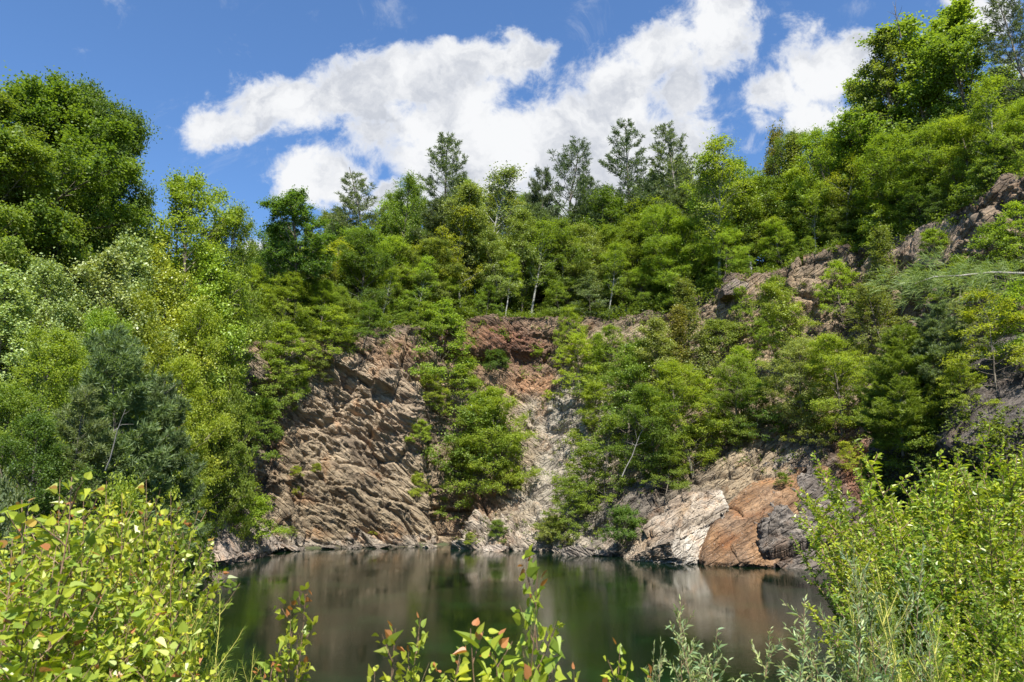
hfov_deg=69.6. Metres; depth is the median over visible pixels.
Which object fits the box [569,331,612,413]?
cedar tree
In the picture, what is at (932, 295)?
young tree
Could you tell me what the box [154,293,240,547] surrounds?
maple tree
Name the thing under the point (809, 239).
young tree
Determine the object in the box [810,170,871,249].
maple tree
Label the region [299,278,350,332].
maple tree
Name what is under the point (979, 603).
leafy bush
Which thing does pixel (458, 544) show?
shore rock
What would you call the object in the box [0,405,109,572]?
maple tree
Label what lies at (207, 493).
young tree
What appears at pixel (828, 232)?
maple tree
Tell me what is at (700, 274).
young tree
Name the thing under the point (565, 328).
young tree
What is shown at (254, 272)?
maple tree
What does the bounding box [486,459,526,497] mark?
shrub
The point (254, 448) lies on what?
young tree
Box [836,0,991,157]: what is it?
broadleaf tree
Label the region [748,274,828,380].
poplar tree
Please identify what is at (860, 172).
birch tree
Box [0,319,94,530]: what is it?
maple tree
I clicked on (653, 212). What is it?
maple tree
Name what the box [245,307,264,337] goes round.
maple tree
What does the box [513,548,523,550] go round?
shore rock
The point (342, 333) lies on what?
shrub
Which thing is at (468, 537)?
shrub
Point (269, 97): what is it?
sky
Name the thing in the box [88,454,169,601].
shrub
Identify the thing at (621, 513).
shrub
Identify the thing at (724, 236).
maple tree
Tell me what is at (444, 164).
pine tree
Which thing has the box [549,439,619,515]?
young tree
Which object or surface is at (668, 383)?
maple tree
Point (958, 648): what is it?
leafy bush
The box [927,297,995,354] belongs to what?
young tree
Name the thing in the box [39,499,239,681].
aspen sapling
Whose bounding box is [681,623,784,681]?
willow shrub
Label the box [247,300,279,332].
maple tree
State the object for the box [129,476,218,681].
aspen sapling
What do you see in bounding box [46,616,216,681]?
aspen sapling
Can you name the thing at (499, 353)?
shrub
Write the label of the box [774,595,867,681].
willow shrub
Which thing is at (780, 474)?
shrub
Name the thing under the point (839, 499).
leafy bush
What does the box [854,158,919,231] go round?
broadleaf tree
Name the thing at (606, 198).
maple tree
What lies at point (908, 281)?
pine tree
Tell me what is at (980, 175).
young tree
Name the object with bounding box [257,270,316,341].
maple tree
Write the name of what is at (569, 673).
aspen shoot
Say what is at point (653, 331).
poplar tree
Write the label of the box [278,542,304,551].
shore rock
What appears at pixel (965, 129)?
broadleaf tree
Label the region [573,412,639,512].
young tree
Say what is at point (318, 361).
young tree
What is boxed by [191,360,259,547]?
young tree
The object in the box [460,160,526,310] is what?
birch tree
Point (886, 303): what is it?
young tree
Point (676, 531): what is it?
boulder
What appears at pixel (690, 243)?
maple tree
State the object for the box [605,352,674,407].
young tree
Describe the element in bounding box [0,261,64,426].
poplar tree
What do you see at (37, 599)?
aspen sapling
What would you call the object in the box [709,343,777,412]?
young tree
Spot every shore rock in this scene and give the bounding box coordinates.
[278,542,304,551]
[321,545,334,548]
[346,545,360,548]
[372,543,389,547]
[422,544,436,547]
[450,538,483,549]
[483,544,507,551]
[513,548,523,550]
[533,548,545,551]
[552,546,564,549]
[560,546,594,555]
[593,548,617,555]
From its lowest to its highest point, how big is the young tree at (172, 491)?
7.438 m
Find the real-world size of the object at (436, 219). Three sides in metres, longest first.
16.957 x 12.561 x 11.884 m
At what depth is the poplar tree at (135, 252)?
41.46 m
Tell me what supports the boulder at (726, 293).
on the cliff
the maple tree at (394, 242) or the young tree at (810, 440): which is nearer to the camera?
the young tree at (810, 440)
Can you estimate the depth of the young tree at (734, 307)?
62.95 m
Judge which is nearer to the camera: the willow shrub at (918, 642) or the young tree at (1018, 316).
the willow shrub at (918, 642)
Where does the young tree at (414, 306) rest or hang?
on the cliff
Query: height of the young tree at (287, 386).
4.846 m
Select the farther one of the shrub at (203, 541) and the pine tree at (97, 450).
the shrub at (203, 541)
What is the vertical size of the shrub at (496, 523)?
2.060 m
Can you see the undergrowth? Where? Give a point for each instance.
(706, 296)
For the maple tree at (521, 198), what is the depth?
104.76 m
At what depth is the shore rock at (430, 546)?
57.67 m
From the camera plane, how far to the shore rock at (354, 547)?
56.93 m
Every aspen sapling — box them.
[0,471,188,681]
[0,497,182,681]
[0,510,185,680]
[0,513,92,599]
[0,523,141,679]
[0,535,89,681]
[0,564,162,681]
[0,602,115,681]
[2,476,143,681]
[2,501,173,653]
[8,511,197,637]
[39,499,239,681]
[43,561,169,681]
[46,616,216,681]
[68,479,191,681]
[98,532,220,681]
[114,615,215,681]
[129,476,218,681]
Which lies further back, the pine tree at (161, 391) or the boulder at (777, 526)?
the boulder at (777, 526)
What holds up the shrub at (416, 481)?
on the cliff
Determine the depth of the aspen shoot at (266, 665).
3.21 m
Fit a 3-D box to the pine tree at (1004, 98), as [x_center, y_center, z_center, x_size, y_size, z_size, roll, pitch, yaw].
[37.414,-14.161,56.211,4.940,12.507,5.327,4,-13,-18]
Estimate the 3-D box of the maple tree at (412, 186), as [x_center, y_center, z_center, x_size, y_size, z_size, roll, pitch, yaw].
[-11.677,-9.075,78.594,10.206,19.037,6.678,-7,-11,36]
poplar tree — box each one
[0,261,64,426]
[2,247,105,462]
[38,239,161,428]
[81,219,187,467]
[138,225,227,485]
[170,234,256,412]
[253,266,293,298]
[300,249,349,322]
[358,193,422,283]
[436,174,502,318]
[470,223,520,314]
[499,205,556,312]
[568,220,622,316]
[589,329,666,459]
[624,313,691,437]
[717,174,770,267]
[746,165,814,259]
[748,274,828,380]
[769,161,836,251]
[989,51,1022,103]
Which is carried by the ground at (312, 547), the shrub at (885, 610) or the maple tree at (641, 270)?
the shrub at (885, 610)
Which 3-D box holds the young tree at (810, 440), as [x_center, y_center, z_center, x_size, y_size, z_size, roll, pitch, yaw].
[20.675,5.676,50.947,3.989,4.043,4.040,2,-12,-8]
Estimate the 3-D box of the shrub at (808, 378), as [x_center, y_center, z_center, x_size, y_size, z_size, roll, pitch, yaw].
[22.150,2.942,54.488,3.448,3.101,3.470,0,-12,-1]
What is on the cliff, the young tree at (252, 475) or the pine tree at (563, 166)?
the young tree at (252, 475)
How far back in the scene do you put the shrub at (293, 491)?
58.19 m
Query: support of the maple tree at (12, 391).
on the ground at (312, 547)
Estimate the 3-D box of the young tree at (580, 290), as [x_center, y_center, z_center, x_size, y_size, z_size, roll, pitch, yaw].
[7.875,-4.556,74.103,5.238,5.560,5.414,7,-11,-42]
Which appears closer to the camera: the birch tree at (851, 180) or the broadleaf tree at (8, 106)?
the broadleaf tree at (8, 106)
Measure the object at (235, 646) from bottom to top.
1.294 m
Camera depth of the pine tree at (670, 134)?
83.95 m
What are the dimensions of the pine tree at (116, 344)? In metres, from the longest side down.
10.057 x 5.470 x 5.175 m
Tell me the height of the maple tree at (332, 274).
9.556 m
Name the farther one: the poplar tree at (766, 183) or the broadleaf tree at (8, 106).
the poplar tree at (766, 183)
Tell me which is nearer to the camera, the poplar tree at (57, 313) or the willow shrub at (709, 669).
the willow shrub at (709, 669)
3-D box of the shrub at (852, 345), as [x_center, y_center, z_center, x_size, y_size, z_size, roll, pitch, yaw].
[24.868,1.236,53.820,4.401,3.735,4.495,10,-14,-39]
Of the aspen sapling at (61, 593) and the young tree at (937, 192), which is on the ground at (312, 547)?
the aspen sapling at (61, 593)
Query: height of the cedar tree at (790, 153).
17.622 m
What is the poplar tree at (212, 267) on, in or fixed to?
on the cliff
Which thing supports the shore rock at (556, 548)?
in the water
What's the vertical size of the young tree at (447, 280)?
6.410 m
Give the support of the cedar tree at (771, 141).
on the ground at (312, 547)
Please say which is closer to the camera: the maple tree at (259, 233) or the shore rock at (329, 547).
the shore rock at (329, 547)
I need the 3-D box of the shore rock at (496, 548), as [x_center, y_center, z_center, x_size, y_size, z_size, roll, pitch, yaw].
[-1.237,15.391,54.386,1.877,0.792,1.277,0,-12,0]
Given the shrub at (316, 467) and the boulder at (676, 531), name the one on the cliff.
the shrub at (316, 467)
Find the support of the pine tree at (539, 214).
on the ground at (312, 547)
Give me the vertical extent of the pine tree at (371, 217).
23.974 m
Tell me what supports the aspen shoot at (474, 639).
on the ground at (312, 547)
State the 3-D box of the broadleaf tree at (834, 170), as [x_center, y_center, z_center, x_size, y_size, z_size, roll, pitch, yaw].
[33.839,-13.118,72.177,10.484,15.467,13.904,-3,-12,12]
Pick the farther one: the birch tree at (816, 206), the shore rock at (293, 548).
the birch tree at (816, 206)
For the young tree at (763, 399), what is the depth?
53.78 m
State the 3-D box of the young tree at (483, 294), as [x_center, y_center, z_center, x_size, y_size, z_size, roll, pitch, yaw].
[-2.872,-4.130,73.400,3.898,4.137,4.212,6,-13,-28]
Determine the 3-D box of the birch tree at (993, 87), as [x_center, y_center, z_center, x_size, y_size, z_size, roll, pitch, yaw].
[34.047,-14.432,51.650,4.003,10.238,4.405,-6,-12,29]
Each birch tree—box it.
[324,237,359,332]
[375,268,401,319]
[407,251,438,324]
[435,205,485,306]
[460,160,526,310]
[494,249,523,313]
[519,213,565,312]
[598,237,633,317]
[680,149,731,275]
[686,127,753,281]
[713,156,769,273]
[792,180,835,252]
[822,147,867,241]
[840,148,888,239]
[853,160,901,224]
[930,162,958,212]
[962,69,1019,183]
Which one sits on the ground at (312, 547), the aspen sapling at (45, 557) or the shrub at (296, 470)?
the aspen sapling at (45, 557)
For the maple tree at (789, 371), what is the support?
on the cliff
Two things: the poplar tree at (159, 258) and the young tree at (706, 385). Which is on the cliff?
the young tree at (706, 385)
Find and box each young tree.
[133,412,199,577]
[176,420,222,572]
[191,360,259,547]
[214,443,261,509]
[228,394,282,462]
[244,343,304,412]
[245,319,316,388]
[253,357,306,411]
[291,337,332,381]
[293,320,309,337]
[301,331,331,368]
[303,304,361,365]
[345,300,390,347]
[386,289,425,324]
[404,295,484,390]
[405,301,449,340]
[418,366,452,407]
[422,275,474,327]
[428,355,484,431]
[434,442,480,531]
[468,282,504,316]
[529,473,602,539]
[539,331,606,404]
[540,279,578,315]
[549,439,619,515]
[550,305,593,361]
[562,381,623,444]
[571,269,618,317]
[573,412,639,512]
[593,323,644,384]
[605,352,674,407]
[638,442,693,499]
[655,376,759,449]
[663,254,718,306]
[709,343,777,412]
[728,285,770,339]
[730,381,789,448]
[742,255,761,272]
[745,307,787,358]
[767,239,800,267]
[779,398,839,447]
[793,236,818,257]
[810,257,867,324]
[831,212,870,246]
[835,279,924,359]
[835,441,863,474]
[848,198,907,260]
[883,407,947,478]
[886,197,912,238]
[917,184,955,221]
[923,255,985,301]
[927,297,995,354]
[927,356,1004,408]
[931,285,1023,391]
[945,137,1023,203]
[947,217,1023,303]
[971,276,1023,359]
[977,199,1023,276]
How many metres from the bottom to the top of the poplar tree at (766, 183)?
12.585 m
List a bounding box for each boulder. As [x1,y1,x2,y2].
[204,505,280,565]
[622,490,728,564]
[698,466,830,567]
[717,278,749,301]
[754,453,871,568]
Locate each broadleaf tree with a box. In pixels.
[0,65,161,300]
[0,84,66,264]
[0,131,94,349]
[5,93,179,342]
[5,143,122,376]
[25,72,166,329]
[201,247,267,324]
[253,184,339,337]
[302,204,348,262]
[331,220,414,326]
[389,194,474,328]
[395,235,466,314]
[425,176,487,301]
[458,212,516,310]
[597,213,690,305]
[601,193,666,308]
[633,154,698,193]
[812,142,888,246]
[823,99,914,228]
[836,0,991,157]
[839,22,934,181]
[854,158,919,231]
[907,18,1016,195]
[935,105,980,205]
[954,117,1022,192]
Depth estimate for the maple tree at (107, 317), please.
30.87 m
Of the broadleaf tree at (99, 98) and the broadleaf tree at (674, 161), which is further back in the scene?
the broadleaf tree at (674, 161)
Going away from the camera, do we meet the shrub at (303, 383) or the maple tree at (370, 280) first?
the shrub at (303, 383)
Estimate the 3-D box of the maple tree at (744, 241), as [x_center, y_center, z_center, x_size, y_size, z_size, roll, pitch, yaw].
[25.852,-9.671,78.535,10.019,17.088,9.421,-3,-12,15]
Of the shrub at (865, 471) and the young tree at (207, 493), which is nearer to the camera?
the shrub at (865, 471)
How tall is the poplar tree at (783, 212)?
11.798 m
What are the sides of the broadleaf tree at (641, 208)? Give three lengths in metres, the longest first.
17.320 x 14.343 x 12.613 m
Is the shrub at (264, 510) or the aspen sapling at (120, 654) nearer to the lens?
the aspen sapling at (120, 654)
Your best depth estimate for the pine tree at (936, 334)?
28.96 m
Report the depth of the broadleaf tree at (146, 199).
47.65 m
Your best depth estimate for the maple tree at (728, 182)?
96.63 m
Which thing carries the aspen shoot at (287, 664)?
on the ground at (312, 547)
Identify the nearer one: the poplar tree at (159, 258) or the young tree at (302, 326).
the poplar tree at (159, 258)
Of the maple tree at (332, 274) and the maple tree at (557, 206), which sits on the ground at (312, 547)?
the maple tree at (557, 206)
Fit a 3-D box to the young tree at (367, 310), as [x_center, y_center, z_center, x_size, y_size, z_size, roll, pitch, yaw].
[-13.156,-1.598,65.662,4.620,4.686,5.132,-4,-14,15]
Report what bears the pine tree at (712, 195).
on the ground at (312, 547)
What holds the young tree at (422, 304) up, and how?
on the cliff
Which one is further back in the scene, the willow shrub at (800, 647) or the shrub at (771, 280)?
the shrub at (771, 280)
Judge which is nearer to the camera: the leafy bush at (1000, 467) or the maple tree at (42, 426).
the leafy bush at (1000, 467)
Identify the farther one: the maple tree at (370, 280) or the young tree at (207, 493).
the maple tree at (370, 280)
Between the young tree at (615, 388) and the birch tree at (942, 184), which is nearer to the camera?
the birch tree at (942, 184)
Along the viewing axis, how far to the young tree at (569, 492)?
54.37 m
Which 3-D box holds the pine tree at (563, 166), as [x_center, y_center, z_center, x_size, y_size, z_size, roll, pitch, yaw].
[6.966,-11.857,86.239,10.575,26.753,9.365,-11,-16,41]
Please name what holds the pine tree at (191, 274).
on the ground at (312, 547)
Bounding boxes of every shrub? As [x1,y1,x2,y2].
[0,448,32,599]
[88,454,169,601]
[174,461,222,588]
[217,490,293,543]
[247,394,286,448]
[287,376,311,398]
[288,525,299,536]
[289,486,303,495]
[290,464,303,476]
[309,462,320,472]
[334,327,366,351]
[405,418,431,444]
[408,472,436,496]
[417,382,523,483]
[463,532,480,544]
[481,348,512,372]
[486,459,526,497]
[488,519,508,542]
[530,345,546,359]
[534,513,574,544]
[595,501,648,543]
[644,603,712,681]
[647,636,666,681]
[662,595,733,681]
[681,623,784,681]
[696,317,758,360]
[760,272,799,303]
[772,471,793,485]
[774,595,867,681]
[777,620,818,681]
[786,365,835,396]
[791,559,946,681]
[817,539,945,681]
[817,620,901,681]
[825,333,870,380]
[830,624,962,681]
[853,449,902,505]
[891,264,934,303]
[916,225,949,255]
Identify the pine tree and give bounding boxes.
[10,381,126,562]
[56,319,202,567]
[102,369,213,605]
[170,273,181,302]
[174,263,202,299]
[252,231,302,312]
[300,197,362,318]
[329,167,405,315]
[402,132,468,232]
[503,201,579,316]
[519,135,605,269]
[521,165,563,314]
[568,173,625,316]
[580,118,661,302]
[634,171,691,307]
[636,120,717,239]
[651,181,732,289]
[694,173,763,266]
[842,322,948,455]
[854,354,909,440]
[862,240,1023,314]
[895,300,987,407]
[965,0,1023,122]
[965,79,1023,168]
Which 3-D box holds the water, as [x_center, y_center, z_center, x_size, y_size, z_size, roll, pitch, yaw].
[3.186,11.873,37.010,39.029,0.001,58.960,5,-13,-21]
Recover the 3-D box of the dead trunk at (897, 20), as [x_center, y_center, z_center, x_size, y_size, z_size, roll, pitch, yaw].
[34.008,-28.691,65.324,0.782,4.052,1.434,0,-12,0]
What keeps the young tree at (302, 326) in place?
on the cliff
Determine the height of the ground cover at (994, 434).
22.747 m
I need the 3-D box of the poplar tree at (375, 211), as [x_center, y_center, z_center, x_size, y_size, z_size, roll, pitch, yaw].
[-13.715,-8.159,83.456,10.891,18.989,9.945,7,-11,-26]
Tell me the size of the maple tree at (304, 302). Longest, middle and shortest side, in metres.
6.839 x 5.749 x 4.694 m
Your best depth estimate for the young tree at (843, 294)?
59.46 m
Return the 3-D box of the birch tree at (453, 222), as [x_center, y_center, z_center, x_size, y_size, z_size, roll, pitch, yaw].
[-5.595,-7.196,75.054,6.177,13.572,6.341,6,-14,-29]
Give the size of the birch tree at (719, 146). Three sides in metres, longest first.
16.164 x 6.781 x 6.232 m
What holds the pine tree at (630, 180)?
on the ground at (312, 547)
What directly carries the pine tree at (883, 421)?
on the rock outcrop at (1010, 387)
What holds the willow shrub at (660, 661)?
on the ground at (312, 547)
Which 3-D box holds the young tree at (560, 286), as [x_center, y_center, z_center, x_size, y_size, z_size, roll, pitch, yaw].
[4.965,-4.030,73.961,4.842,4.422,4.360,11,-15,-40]
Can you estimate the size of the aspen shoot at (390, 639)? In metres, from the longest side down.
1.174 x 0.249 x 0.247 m
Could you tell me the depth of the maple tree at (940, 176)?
57.33 m
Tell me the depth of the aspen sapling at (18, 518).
2.72 m
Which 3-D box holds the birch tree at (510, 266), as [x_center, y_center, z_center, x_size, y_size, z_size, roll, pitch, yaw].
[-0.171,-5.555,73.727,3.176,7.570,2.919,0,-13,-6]
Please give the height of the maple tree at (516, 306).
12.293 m
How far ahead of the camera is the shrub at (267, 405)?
56.68 m
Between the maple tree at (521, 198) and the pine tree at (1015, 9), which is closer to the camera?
the pine tree at (1015, 9)
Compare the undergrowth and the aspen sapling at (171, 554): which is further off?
the undergrowth
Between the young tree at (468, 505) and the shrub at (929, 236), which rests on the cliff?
the young tree at (468, 505)
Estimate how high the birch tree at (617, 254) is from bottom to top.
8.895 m
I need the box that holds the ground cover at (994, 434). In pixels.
[213,277,1023,549]
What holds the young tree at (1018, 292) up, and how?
on the rock outcrop at (1010, 387)
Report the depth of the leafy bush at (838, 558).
4.53 m
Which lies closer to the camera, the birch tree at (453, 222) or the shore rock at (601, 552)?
the shore rock at (601, 552)
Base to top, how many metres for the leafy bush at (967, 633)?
1.747 m
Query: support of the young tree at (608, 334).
on the cliff
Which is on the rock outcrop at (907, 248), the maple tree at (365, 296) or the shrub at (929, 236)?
the shrub at (929, 236)
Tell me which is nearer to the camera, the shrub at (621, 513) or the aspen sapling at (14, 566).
the aspen sapling at (14, 566)
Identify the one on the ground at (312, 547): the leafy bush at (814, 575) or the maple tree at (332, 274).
the leafy bush at (814, 575)
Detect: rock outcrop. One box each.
[866,334,1023,532]
[876,200,978,286]
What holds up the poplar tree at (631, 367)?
on the cliff
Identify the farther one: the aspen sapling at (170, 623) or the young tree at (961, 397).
the young tree at (961, 397)
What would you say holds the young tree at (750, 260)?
on the cliff
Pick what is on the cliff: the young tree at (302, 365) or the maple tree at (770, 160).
the young tree at (302, 365)
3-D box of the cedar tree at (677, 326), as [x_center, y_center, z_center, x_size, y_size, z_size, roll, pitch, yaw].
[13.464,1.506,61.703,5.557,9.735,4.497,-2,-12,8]
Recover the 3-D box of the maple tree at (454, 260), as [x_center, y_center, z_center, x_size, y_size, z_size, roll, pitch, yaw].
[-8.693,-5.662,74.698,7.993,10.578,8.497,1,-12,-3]
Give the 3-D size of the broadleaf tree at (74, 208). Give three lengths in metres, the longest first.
18.793 x 8.258 x 7.262 m
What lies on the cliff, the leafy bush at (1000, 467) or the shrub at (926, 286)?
the shrub at (926, 286)
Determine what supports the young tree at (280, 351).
on the cliff
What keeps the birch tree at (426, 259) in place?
on the cliff
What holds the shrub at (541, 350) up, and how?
on the cliff
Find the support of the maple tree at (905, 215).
on the cliff
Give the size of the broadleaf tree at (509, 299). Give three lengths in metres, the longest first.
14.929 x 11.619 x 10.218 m
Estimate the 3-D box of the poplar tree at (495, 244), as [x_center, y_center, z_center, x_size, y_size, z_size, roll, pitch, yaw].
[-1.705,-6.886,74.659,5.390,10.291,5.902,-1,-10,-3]
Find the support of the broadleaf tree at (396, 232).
on the ground at (312, 547)
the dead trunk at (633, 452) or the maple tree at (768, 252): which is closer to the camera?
the dead trunk at (633, 452)
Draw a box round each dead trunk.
[105,409,125,469]
[622,425,643,476]
[887,4,901,37]
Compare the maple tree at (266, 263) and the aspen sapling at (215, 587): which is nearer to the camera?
the aspen sapling at (215, 587)
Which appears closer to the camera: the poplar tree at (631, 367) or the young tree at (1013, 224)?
the young tree at (1013, 224)
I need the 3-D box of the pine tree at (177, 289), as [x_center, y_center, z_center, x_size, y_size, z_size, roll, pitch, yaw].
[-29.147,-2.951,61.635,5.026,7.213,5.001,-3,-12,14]
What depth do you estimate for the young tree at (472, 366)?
66.73 m
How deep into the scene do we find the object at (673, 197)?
79.21 m
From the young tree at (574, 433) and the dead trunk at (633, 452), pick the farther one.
the young tree at (574, 433)
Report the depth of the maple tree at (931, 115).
71.19 m
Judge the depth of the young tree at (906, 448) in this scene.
28.34 m
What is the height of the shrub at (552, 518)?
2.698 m
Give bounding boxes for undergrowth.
[0,156,1023,548]
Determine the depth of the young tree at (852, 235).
64.43 m
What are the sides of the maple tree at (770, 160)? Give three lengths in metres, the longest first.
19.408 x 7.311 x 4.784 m
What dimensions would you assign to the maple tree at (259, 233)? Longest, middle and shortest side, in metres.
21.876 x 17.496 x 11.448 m
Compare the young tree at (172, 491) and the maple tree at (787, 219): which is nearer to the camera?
the young tree at (172, 491)
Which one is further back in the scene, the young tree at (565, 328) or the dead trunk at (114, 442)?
the young tree at (565, 328)
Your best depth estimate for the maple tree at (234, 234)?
54.22 m
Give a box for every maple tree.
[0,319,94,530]
[0,376,73,548]
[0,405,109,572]
[21,301,146,502]
[80,283,185,495]
[136,232,180,324]
[139,164,272,402]
[146,351,240,551]
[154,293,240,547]
[173,306,257,509]
[176,200,284,438]
[191,383,250,533]
[222,261,280,338]
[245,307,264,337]
[246,219,300,340]
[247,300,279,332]
[251,226,308,253]
[256,297,289,338]
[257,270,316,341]
[275,244,350,335]
[277,252,350,334]
[281,281,319,339]
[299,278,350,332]
[318,284,360,332]
[321,217,370,278]
[328,225,399,327]
[329,252,387,326]
[347,233,428,323]
[352,284,390,328]
[365,169,436,320]
[394,236,463,319]
[438,226,522,313]
[449,384,545,510]
[473,187,528,312]
[500,188,544,310]
[509,228,566,312]
[532,216,604,316]
[545,196,567,220]
[549,234,615,316]
[558,180,652,318]
[582,218,669,318]
[604,382,696,478]
[622,266,658,313]
[626,356,736,477]
[635,198,707,311]
[646,214,728,298]
[648,241,709,312]
[698,215,759,280]
[700,220,752,285]
[702,354,782,450]
[716,175,771,273]
[717,166,761,261]
[737,181,831,269]
[753,335,846,438]
[756,216,807,268]
[763,127,811,251]
[779,123,875,248]
[788,330,881,434]
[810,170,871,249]
[816,208,858,246]
[850,126,935,242]
[873,117,975,219]
[881,169,946,233]
[906,91,954,156]
[907,147,974,226]
[915,110,1020,208]
[964,123,1022,192]
[976,94,1023,173]
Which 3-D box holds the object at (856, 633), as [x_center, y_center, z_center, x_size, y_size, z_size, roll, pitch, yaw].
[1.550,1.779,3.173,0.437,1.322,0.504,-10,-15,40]
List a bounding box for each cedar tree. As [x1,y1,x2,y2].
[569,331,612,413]
[647,303,700,412]
[662,275,724,383]
[747,118,784,270]
[763,129,835,267]
[846,221,907,327]
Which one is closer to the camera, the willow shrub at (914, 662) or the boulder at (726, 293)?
the willow shrub at (914, 662)
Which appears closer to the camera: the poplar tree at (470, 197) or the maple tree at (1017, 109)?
the maple tree at (1017, 109)
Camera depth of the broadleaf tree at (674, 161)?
100.93 m
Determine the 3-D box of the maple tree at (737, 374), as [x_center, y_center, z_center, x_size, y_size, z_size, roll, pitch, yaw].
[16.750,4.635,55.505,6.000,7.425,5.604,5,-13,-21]
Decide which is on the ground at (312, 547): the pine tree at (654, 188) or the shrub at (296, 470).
the pine tree at (654, 188)
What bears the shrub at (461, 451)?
on the cliff
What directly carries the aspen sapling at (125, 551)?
on the ground at (312, 547)
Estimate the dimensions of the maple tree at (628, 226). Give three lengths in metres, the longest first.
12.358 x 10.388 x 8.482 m
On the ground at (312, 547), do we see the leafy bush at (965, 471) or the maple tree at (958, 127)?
the leafy bush at (965, 471)
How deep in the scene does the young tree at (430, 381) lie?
65.38 m
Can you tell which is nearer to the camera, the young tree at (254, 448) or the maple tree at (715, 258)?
the young tree at (254, 448)
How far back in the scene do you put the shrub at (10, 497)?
14.65 m
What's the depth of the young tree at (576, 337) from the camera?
67.27 m
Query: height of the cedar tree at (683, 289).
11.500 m
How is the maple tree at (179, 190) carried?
on the cliff
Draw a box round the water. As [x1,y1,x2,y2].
[176,544,861,681]
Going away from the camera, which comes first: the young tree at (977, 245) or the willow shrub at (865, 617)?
the willow shrub at (865, 617)
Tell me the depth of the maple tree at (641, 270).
73.91 m
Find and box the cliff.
[188,173,1023,559]
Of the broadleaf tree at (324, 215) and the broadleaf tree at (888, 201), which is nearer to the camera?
the broadleaf tree at (888, 201)
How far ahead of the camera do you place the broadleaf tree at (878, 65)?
66.00 m
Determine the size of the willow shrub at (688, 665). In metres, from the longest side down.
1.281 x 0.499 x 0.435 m
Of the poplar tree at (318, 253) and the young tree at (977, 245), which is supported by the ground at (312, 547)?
the poplar tree at (318, 253)
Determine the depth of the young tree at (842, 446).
47.21 m
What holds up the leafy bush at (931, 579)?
on the ground at (312, 547)
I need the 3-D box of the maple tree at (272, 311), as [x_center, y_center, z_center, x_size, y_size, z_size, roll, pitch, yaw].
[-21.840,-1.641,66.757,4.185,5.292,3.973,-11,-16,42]
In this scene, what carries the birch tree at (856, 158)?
on the cliff
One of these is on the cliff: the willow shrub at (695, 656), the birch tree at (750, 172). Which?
the birch tree at (750, 172)
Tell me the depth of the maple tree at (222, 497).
45.57 m
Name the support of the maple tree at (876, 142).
on the cliff
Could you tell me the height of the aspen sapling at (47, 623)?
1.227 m
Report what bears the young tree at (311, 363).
on the cliff
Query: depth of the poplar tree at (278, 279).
73.72 m
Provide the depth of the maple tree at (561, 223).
76.76 m
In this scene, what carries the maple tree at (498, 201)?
on the ground at (312, 547)
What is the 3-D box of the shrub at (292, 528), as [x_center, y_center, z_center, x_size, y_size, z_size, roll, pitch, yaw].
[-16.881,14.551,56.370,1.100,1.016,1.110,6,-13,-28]
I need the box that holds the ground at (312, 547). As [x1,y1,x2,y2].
[0,348,449,592]
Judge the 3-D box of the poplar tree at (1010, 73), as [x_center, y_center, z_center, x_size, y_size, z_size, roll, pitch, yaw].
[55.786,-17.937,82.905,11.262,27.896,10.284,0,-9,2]
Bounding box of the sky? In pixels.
[0,0,1023,265]
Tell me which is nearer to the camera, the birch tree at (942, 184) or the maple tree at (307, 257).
the birch tree at (942, 184)
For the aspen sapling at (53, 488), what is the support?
on the ground at (312, 547)
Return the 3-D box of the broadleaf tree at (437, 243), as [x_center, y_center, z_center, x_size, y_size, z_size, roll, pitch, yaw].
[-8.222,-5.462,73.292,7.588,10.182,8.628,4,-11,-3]
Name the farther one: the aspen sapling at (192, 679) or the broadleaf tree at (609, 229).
the broadleaf tree at (609, 229)
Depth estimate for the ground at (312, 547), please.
57.59 m
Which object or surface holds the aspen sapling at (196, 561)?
on the ground at (312, 547)
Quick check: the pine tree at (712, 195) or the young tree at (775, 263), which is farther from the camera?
the pine tree at (712, 195)
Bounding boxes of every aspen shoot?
[253,654,281,681]
[271,582,317,681]
[367,620,406,681]
[398,613,469,681]
[453,618,513,681]
[477,628,532,681]
[490,544,565,681]
[567,663,579,681]
[600,638,651,681]
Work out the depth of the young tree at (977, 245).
43.02 m
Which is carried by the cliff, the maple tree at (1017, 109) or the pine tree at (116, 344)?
the maple tree at (1017, 109)
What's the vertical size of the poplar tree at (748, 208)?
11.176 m
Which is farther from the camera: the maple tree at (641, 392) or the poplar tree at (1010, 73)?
the poplar tree at (1010, 73)
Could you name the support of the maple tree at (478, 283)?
on the ground at (312, 547)
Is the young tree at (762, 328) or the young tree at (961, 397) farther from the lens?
the young tree at (762, 328)
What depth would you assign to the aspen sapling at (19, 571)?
2.36 m
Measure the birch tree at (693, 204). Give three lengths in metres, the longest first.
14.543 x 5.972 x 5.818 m
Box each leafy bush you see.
[789,514,997,679]
[792,495,1023,673]
[794,460,1023,562]
[796,468,1023,673]
[799,439,1023,629]
[799,458,1023,596]
[805,521,1023,680]
[810,424,1023,568]
[822,600,1023,681]
[823,521,1023,681]
[843,547,981,678]
[855,457,1023,540]
[857,608,1023,681]
[887,467,1023,629]
[896,468,1003,525]
[948,539,1023,680]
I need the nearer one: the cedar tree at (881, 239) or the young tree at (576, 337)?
the cedar tree at (881, 239)
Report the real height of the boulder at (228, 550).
4.125 m
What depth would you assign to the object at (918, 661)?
2.95 m
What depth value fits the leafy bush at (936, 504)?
5.69 m

